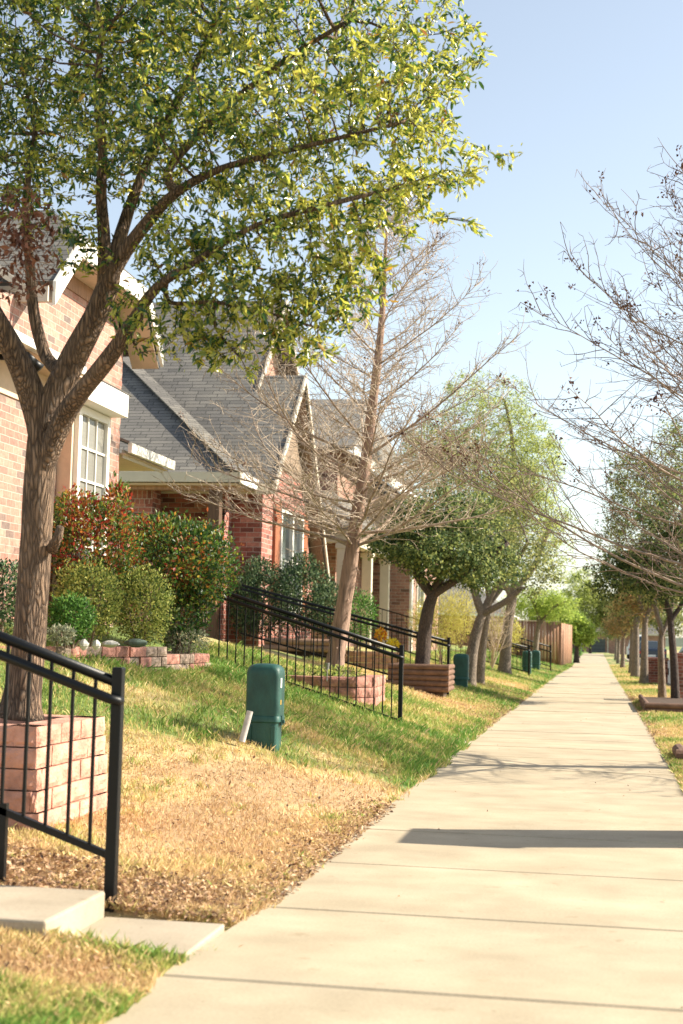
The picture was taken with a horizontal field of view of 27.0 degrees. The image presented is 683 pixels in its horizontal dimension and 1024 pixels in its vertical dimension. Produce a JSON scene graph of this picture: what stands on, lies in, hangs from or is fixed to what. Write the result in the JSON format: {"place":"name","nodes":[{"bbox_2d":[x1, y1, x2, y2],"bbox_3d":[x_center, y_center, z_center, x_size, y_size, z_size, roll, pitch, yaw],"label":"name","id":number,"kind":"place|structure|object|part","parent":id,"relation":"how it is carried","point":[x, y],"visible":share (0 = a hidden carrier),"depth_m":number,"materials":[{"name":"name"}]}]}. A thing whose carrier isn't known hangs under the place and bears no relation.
{"place":"outdoors","nodes":[
{"label":"outdoors","id":0,"kind":"place"},
{"bbox_2d":[0,622,682,1023],"bbox_3d":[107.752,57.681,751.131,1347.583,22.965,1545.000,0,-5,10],"label":"ground","id":1,"kind":"structure","parent":0,"point":[609,657],"depth_m":10.48,"materials":[{"name":"plant"}]},
{"bbox_2d":[0,557,17,631],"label":"dark shrub","id":2,"kind":"object","parent":1,"relation":"on","point":[8,608],"visible":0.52,"depth_m":12.19,"materials":[{"name":"green plant"}]},
{"bbox_2d":[0,714,107,831],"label":"block planter","id":3,"kind":"object","parent":1,"relation":"on","point":[58,770],"visible":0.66,"depth_m":7.96,"materials":[{"name":"beige concrete"}]},
{"bbox_2d":[0,0,522,721],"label":"live oak tree","id":4,"kind":"object","parent":3,"relation":"in","point":[54,406],"visible":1,"depth_m":7.98,"materials":[{"name":"green plant"}]},
{"bbox_2d":[0,631,125,912],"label":"stair railing","id":5,"kind":"object","parent":1,"relation":"on","point":[115,699],"visible":0.81,"depth_m":6.32,"materials":[{"name":"black metal"}]},
{"bbox_2d":[47,589,97,648],"bbox_3d":[-2.413,0.955,12.698,0.479,0.532,0.502,0,-5,10],"label":"green shrub","id":6,"kind":"object","parent":1,"relation":"on","point":[56,611],"visible":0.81,"depth_m":12.62,"materials":[{"name":"green plant"}]},
{"bbox_2d":[0,210,174,626],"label":"brick house","id":7,"kind":"structure","parent":1,"relation":"on","point":[91,458],"depth_m":15.26,"materials":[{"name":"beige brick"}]},
{"bbox_2d":[0,352,43,371],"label":"flood light","id":8,"kind":"object","parent":7,"relation":"attached to","point":[38,365],"visible":0.26,"depth_m":13.52,"materials":[{"name":"black paint"}]},
{"bbox_2d":[69,405,110,561],"bbox_3d":[-2.776,-0.149,15.726,0.085,1.955,1.000,0,-5,10],"label":"window","id":9,"kind":"structure","parent":7,"relation":"in","point":[92,429],"depth_m":15.79,"materials":[{"name":"white glass"}]},
{"bbox_2d":[48,554,129,646],"bbox_3d":[-2.369,0.835,13.286,0.766,0.913,0.754,-3,-7,45],"label":"boxwood shrub","id":10,"kind":"object","parent":1,"relation":"on","point":[104,585],"visible":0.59,"depth_m":13.22,"materials":[{"name":"green plant"}]},
{"bbox_2d":[50,471,155,635],"bbox_3d":[-2.575,0.419,14.812,1.192,1.743,1.172,0,-5,10],"label":"red tip shrub","id":11,"kind":"object","parent":1,"relation":"on","point":[78,533],"visible":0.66,"depth_m":14.66,"materials":[{"name":"green plant"}]},
{"bbox_2d":[0,646,210,669],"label":"stone bed edging","id":12,"kind":"object","parent":1,"relation":"on","point":[162,656],"visible":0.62,"depth_m":14.01,"materials":[{"name":"stone"}]},
{"bbox_2d":[47,622,77,646],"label":"grey leaved plant","id":13,"kind":"object","parent":12,"relation":"on","point":[59,636],"visible":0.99,"depth_m":12.26,"materials":[{"name":"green plant"}]},
{"bbox_2d":[78,639,88,650],"bbox_3d":[-2.246,1.157,12.395,0.083,0.100,0.083,4,-6,-32],"label":"garden stone","id":14,"kind":"object","parent":12,"relation":"on","point":[83,644],"visible":1,"depth_m":12.37,"materials":[{"name":"white stone"}]},
{"bbox_2d":[92,640,100,649],"bbox_3d":[-2.189,1.186,12.693,0.080,0.090,0.068,0,-5,10],"label":"garden stone","id":15,"kind":"object","parent":12,"relation":"on","point":[96,644],"visible":1,"depth_m":12.67,"materials":[{"name":"white stone"}]},
{"bbox_2d":[101,640,119,647],"bbox_3d":[-2.106,1.205,12.994,0.172,0.065,0.106,0,-5,10],"label":"garden stone","id":16,"kind":"object","parent":12,"relation":"on","point":[110,643],"visible":1,"depth_m":12.96,"materials":[{"name":"white stone"}]},
{"bbox_2d":[123,639,147,647],"bbox_3d":[-1.964,1.253,13.599,0.241,0.085,0.124,0,-5,10],"label":"garden stone","id":17,"kind":"object","parent":12,"relation":"on","point":[136,643],"visible":1,"depth_m":13.55,"materials":[{"name":"green stone"}]},
{"bbox_2d":[0,885,223,956],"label":"concrete steps","id":18,"kind":"structure","parent":1,"relation":"on","point":[31,909],"depth_m":5.83,"materials":[{"name":"beige concrete"}]},
{"bbox_2d":[107,559,177,646],"bbox_3d":[-2.073,0.981,14.608,0.748,1.018,0.796,0,-5,10],"label":"boxwood shrub","id":19,"kind":"object","parent":1,"relation":"on","point":[158,595],"visible":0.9,"depth_m":14.48,"materials":[{"name":"green plant"}]},
{"bbox_2d":[156,624,211,653],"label":"grey leaved plant","id":20,"kind":"object","parent":1,"relation":"on","point":[188,649],"visible":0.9,"depth_m":15.33,"materials":[{"name":"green plant"}]},
{"bbox_2d":[124,506,244,653],"bbox_3d":[-1.792,0.752,15.541,1.458,1.652,1.309,0,-5,10],"label":"red tip shrub","id":21,"kind":"object","parent":1,"relation":"on","point":[191,584],"visible":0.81,"depth_m":15.36,"materials":[{"name":"green plant"}]},
{"bbox_2d":[115,300,329,646],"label":"brick house","id":22,"kind":"structure","parent":1,"relation":"on","point":[161,398],"depth_m":27.98,"materials":[{"name":"red brick"}]},
{"bbox_2d":[222,502,227,533],"bbox_3d":[-2.225,0.134,26.745,0.188,0.659,0.017,0,-5,10],"label":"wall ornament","id":23,"kind":"object","parent":22,"relation":"attached to","point":[223,513],"depth_m":26.74,"materials":[{"name":"paint"}]},
{"bbox_2d":[278,510,303,610],"bbox_3d":[-1.058,1.041,29.521,0.116,2.074,2.196,0,-5,10],"label":"window","id":24,"kind":"structure","parent":22,"relation":"in","point":[284,535],"depth_m":29.35,"materials":[{"name":"white glass"}]},
{"bbox_2d":[239,710,252,741],"bbox_3d":[-0.760,1.706,11.325,0.113,0.255,0.052,4,-6,-28],"label":"pipe stub","id":25,"kind":"object","parent":1,"relation":"on","point":[245,727],"visible":1,"depth_m":11.31,"materials":[{"name":"white plastic"}]},
{"bbox_2d":[245,663,284,751],"bbox_3d":[-0.617,1.706,11.633,0.312,0.932,0.234,0,-5,12],"label":"utility pedestal","id":26,"kind":"object","parent":1,"relation":"on","point":[265,690],"visible":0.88,"depth_m":11.54,"materials":[{"name":"green plastic"}]},
{"bbox_2d":[225,551,352,647],"bbox_3d":[-0.957,1.620,26.290,2.405,1.857,1.787,0,-5,10],"label":"holly hedge","id":27,"kind":"object","parent":1,"relation":"on","point":[265,576],"visible":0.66,"depth_m":26.11,"materials":[{"name":"green plant"}]},
{"bbox_2d":[264,638,328,657],"bbox_3d":[-0.675,2.474,25.924,1.350,0.336,0.759,0,-5,10],"label":"log edging","id":28,"kind":"object","parent":1,"relation":"on","point":[308,646],"visible":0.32,"depth_m":25.59,"materials":[{"name":"brown wood"}]},
{"bbox_2d":[212,587,403,723],"bbox_3d":[-0.428,1.732,16.823,2.354,1.663,0.102,0,-5,10],"label":"stair railing","id":29,"kind":"object","parent":1,"relation":"on","point":[400,650],"visible":0.71,"depth_m":16.81,"materials":[{"name":"black metal"}]},
{"bbox_2d":[325,663,329,680],"bbox_3d":[-0.172,1.914,17.009,0.059,0.220,0.059,0,-5,10],"label":"path light","id":30,"kind":"object","parent":1,"relation":"on","point":[327,665],"visible":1,"depth_m":17.00,"materials":[{"name":"grey metal"}]},
{"bbox_2d":[285,675,385,706],"bbox_3d":[-0.192,2.345,18.171,1.440,0.529,1.817,0,-5,10],"label":"block planter","id":31,"kind":"object","parent":1,"relation":"on","point":[360,687],"visible":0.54,"depth_m":17.35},
{"bbox_2d":[306,664,366,676],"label":"planter groundcover","id":32,"kind":"object","parent":31,"relation":"on","point":[342,667],"visible":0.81,"depth_m":17.85,"materials":[{"name":"green plant"}]},
{"bbox_2d":[152,175,565,669],"bbox_3d":[0.172,-1.141,18.785,5.078,6.446,5.180,4,-5,-26],"label":"bare cypress tree","id":33,"kind":"object","parent":31,"relation":"in","point":[359,514],"visible":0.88,"depth_m":18.35,"materials":[{"name":"brown plant"}]},
{"bbox_2d":[0,677,682,1007],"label":"leaf litter","id":34,"kind":"object","parent":1,"relation":"on","point":[21,868],"visible":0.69,"depth_m":6.93,"materials":[{"name":"brown plant"}]},
{"bbox_2d":[240,584,450,695],"bbox_3d":[0.039,2.282,24.849,3.744,1.991,0.102,0,-5,10],"label":"stair railing","id":35,"kind":"object","parent":1,"relation":"on","point":[447,645],"visible":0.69,"depth_m":24.93,"materials":[{"name":"black metal"}]},
{"bbox_2d":[349,587,380,650],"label":"green shrub","id":36,"kind":"object","parent":1,"relation":"on","point":[362,604],"visible":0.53,"depth_m":26.38,"materials":[{"name":"green plant"}]},
{"bbox_2d":[310,399,437,650],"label":"brick house","id":37,"kind":"structure","parent":1,"relation":"on","point":[394,590],"depth_m":40.18,"materials":[{"name":"brown brick"}]},
{"bbox_2d":[415,570,424,627],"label":"window","id":38,"kind":"structure","parent":37,"relation":"in","point":[418,593],"depth_m":42.87,"materials":[{"name":"white glass"}]},
{"bbox_2d":[345,651,403,668],"bbox_3d":[0.469,2.763,26.578,1.410,0.321,0.225,1,-5,2],"label":"garden edging","id":39,"kind":"object","parent":1,"relation":"on","point":[369,658],"visible":0.34,"depth_m":26.48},
{"bbox_2d":[374,627,387,641],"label":"flower clump","id":40,"kind":"object","parent":1,"relation":"on","point":[380,634],"visible":0.99,"depth_m":24.55,"materials":[{"name":"plant"}]},
{"bbox_2d":[388,662,454,696],"bbox_3d":[1.380,2.884,24.430,1.030,0.563,1.097,0,-5,10],"label":"log planter","id":41,"kind":"object","parent":1,"relation":"on","point":[436,679],"visible":0.77,"depth_m":23.90,"materials":[{"name":"brown wood"}]},
{"bbox_2d":[386,636,400,647],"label":"flower clump","id":42,"kind":"object","parent":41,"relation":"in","point":[390,641],"visible":0.72,"depth_m":24.35,"materials":[{"name":"yellow plant"}]},
{"bbox_2d":[360,451,529,663],"bbox_3d":[1.818,0.965,24.315,2.677,4.281,3.085,-3,-7,43],"label":"evergreen tree","id":43,"kind":"object","parent":41,"relation":"in","point":[474,568],"visible":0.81,"depth_m":23.98,"materials":[{"name":"green plant"}]},
{"bbox_2d":[374,606,469,663],"bbox_3d":[2.241,3.366,37.030,2.830,1.802,0.050,0,-5,10],"label":"stair railing","id":44,"kind":"object","parent":1,"relation":"on","point":[406,631],"visible":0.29,"depth_m":37.17,"materials":[{"name":"black metal"}]},
{"bbox_2d":[406,588,476,663],"bbox_3d":[2.370,2.562,32.978,1.785,1.923,1.975,0,-5,10],"label":"spray shrub","id":45,"kind":"object","parent":1,"relation":"on","point":[454,613],"visible":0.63,"depth_m":32.95,"materials":[{"name":"yellow plant"}]},
{"bbox_2d":[453,654,469,688],"bbox_3d":[2.375,3.309,28.139,0.339,1.013,0.255,1,-5,8],"label":"utility pedestal","id":46,"kind":"object","parent":1,"relation":"on","point":[461,669],"visible":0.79,"depth_m":28.04,"materials":[{"name":"green plastic"}]},
{"bbox_2d":[438,578,518,644],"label":"brick house","id":47,"kind":"structure","parent":1,"relation":"on","point":[483,597],"depth_m":111.94,"materials":[{"name":"brick"}]},
{"bbox_2d":[392,423,568,686],"bbox_3d":[2.872,0.883,29.695,3.701,5.559,2.950,0,-5,10],"label":"grey trunk tree","id":48,"kind":"object","parent":1,"relation":"on","point":[484,610],"visible":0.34,"depth_m":29.41,"materials":[{"name":"green plant"}]},
{"bbox_2d":[393,366,582,673],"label":"budding tree","id":49,"kind":"object","parent":1,"relation":"on","point":[504,665],"visible":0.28,"depth_m":40.78,"materials":[{"name":"green plant"}]},
{"bbox_2d":[466,600,520,667],"bbox_3d":[3.815,3.054,35.998,1.526,1.794,1.395,0,-5,10],"label":"bare shrub","id":50,"kind":"object","parent":1,"relation":"on","point":[493,648],"visible":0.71,"depth_m":35.99,"materials":[{"name":"plant"}]},
{"bbox_2d":[466,632,529,675],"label":"stair railing","id":51,"kind":"object","parent":1,"relation":"on","point":[523,648],"visible":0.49,"depth_m":42.97,"materials":[{"name":"black metal"}]},
{"bbox_2d":[442,618,571,665],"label":"wooden fence","id":52,"kind":"object","parent":1,"relation":"on","point":[562,632],"visible":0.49,"depth_m":63.27,"materials":[{"name":"brown wood"}]},
{"bbox_2d":[462,457,551,684],"bbox_3d":[3.581,1.303,31.732,2.176,5.136,2.454,0,-5,10],"label":"grey trunk tree","id":53,"kind":"object","parent":1,"relation":"on","point":[480,670],"visible":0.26,"depth_m":31.51,"materials":[{"name":"green plant"}]},
{"bbox_2d":[487,613,526,654],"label":"spray shrub","id":54,"kind":"object","parent":1,"relation":"on","point":[515,632],"visible":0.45,"depth_m":44.90,"materials":[{"name":"yellow plant"}]},
{"bbox_2d":[353,138,682,616],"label":"bare cypress tree","id":55,"kind":"object","parent":1,"relation":"on","point":[622,307],"visible":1,"depth_m":14.94,"materials":[{"name":"brown plant"}]},
{"bbox_2d":[488,629,551,670],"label":"stair railing","id":56,"kind":"object","parent":1,"relation":"on","point":[524,644],"visible":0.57,"depth_m":53.29,"materials":[{"name":"black metal"}]},
{"bbox_2d":[522,651,532,673],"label":"utility pedestal","id":57,"kind":"object","parent":1,"relation":"on","point":[524,660],"visible":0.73,"depth_m":44.91,"materials":[{"name":"green plastic"}]},
{"bbox_2d":[532,650,540,669],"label":"utility pedestal","id":58,"kind":"object","parent":1,"relation":"on","point":[536,663],"visible":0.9,"depth_m":50.69,"materials":[{"name":"green plastic"}]},
{"bbox_2d":[497,584,583,649],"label":"young tree","id":59,"kind":"object","parent":1,"relation":"on","point":[536,610],"visible":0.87,"depth_m":51.85,"materials":[{"name":"green plant"}]},
{"bbox_2d":[524,596,578,635],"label":"young tree","id":60,"kind":"object","parent":1,"relation":"on","point":[542,613],"visible":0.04,"depth_m":109.56,"materials":[{"name":"green plant"}]},
{"bbox_2d":[545,605,598,662],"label":"young tree","id":61,"kind":"object","parent":1,"relation":"on","point":[583,633],"visible":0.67,"depth_m":77.56,"materials":[{"name":"green plant"}]},
{"bbox_2d":[570,607,595,657],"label":"evergreen tree","id":62,"kind":"object","parent":1,"relation":"on","point":[587,620],"visible":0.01,"depth_m":99.82,"materials":[{"name":"green plant"}]},
{"bbox_2d":[562,568,607,653],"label":"budding tree","id":63,"kind":"object","parent":1,"relation":"on","point":[587,598],"visible":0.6,"depth_m":149.27,"materials":[{"name":"green plant"}]},
{"bbox_2d":[597,609,617,659],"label":"street tree","id":64,"kind":"object","parent":1,"relation":"on","point":[615,652],"visible":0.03,"depth_m":91.94,"materials":[{"name":"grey plant"}]},
{"bbox_2d":[599,599,628,663],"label":"street tree","id":65,"kind":"object","parent":1,"relation":"on","point":[612,636],"visible":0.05,"depth_m":77.94,"materials":[{"name":"grey plant"}]},
{"bbox_2d":[588,593,641,641],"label":"street tree","id":66,"kind":"object","parent":1,"relation":"on","point":[600,607],"visible":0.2,"depth_m":149.09,"materials":[{"name":"green plant"}]},
{"bbox_2d":[572,617,667,653],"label":"garage house","id":67,"kind":"structure","parent":1,"relation":"on","point":[603,645],"depth_m":223.10,"materials":[{"name":"beige brick"}]},
{"bbox_2d":[592,639,604,652],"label":"garage door","id":68,"kind":"structure","parent":67,"relation":"in","point":[598,647],"depth_m":223.33,"materials":[{"name":"grey metal"}]},
{"bbox_2d":[598,597,651,667],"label":"street tree","id":69,"kind":"object","parent":1,"relation":"on","point":[621,633],"visible":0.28,"depth_m":65.92,"materials":[{"name":"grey plant"}]},
{"bbox_2d":[604,588,665,671],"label":"street tree","id":70,"kind":"object","parent":1,"relation":"on","point":[627,625],"visible":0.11,"depth_m":54.93,"materials":[{"name":"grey plant"}]},
{"bbox_2d":[604,585,667,676],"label":"street tree","id":71,"kind":"object","parent":1,"relation":"on","point":[635,668],"visible":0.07,"depth_m":48.90,"materials":[{"name":"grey plant"}]},
{"bbox_2d":[590,414,682,697],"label":"grey trunk tree","id":72,"kind":"object","parent":1,"relation":"on","point":[661,666],"visible":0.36,"depth_m":31.75,"materials":[{"name":"green plant"}]},
{"bbox_2d":[607,545,678,684],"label":"street tree","id":73,"kind":"object","parent":1,"relation":"on","point":[645,615],"visible":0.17,"depth_m":40.92,"materials":[{"name":"green plant"}]},
{"bbox_2d":[648,657,668,683],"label":"brick pillar","id":74,"kind":"structure","parent":1,"relation":"on","point":[653,668],"depth_m":42.01,"materials":[{"name":"red brick"}]},
{"bbox_2d":[638,694,682,712],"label":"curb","id":75,"kind":"object","parent":1,"relation":"on","point":[665,704],"visible":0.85,"depth_m":25.10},
{"bbox_2d":[575,480,682,697],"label":"evergreen tree","id":76,"kind":"object","parent":75,"relation":"in","point":[639,588],"visible":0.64,"depth_m":28.59,"materials":[{"name":"green plant"}]},
{"bbox_2d":[640,601,682,639],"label":"street tree","id":77,"kind":"object","parent":1,"relation":"on","point":[654,624],"visible":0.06,"depth_m":119.54,"materials":[{"name":"green plant"}]},
{"bbox_2d":[672,744,682,759],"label":"log edging","id":78,"kind":"object","parent":1,"relation":"on","point":[677,750],"visible":0.67,"depth_m":14.95,"materials":[{"name":"brown stone"}]},
{"bbox_2d":[677,653,682,697],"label":"brick pillar","id":79,"kind":"structure","parent":1,"relation":"on","point":[680,661],"depth_m":30.21,"materials":[{"name":"red brick"}]},
{"bbox_2d":[0,0,682,637],"label":"sky","id":80,"kind":"structure","parent":0,"point":[588,87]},
{"bbox_2d":[104,653,682,1023],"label":"sidewalk","id":81,"kind":"structure","parent":0,"point":[540,889],"depth_m":6.65,"materials":[{"name":"concrete"}]},
{"bbox_2d":[539,638,682,646],"bbox_3d":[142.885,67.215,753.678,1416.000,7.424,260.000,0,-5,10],"label":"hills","id":82,"kind":"structure","parent":0,"point":[679,642],"depth_m":742.33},
{"bbox_2d":[639,659,669,682],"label":"road","id":83,"kind":"structure","parent":0,"point":[669,671],"depth_m":70.63,"materials":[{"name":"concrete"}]},
{"bbox_2d":[626,635,640,658],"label":"parked car","id":84,"kind":"object","parent":83,"relation":"on","point":[627,650],"visible":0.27,"depth_m":113.27,"materials":[{"name":"white paint"}]},
{"bbox_2d":[639,641,666,662],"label":"parked car","id":85,"kind":"object","parent":83,"relation":"on","point":[652,648],"visible":0.23,"depth_m":85.75,"materials":[{"name":"blue paint"}]},
{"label":"rear window","id":86,"kind":"part","parent":85,"relation":"part of","materials":[{"name":"grey glass"}]}
]}

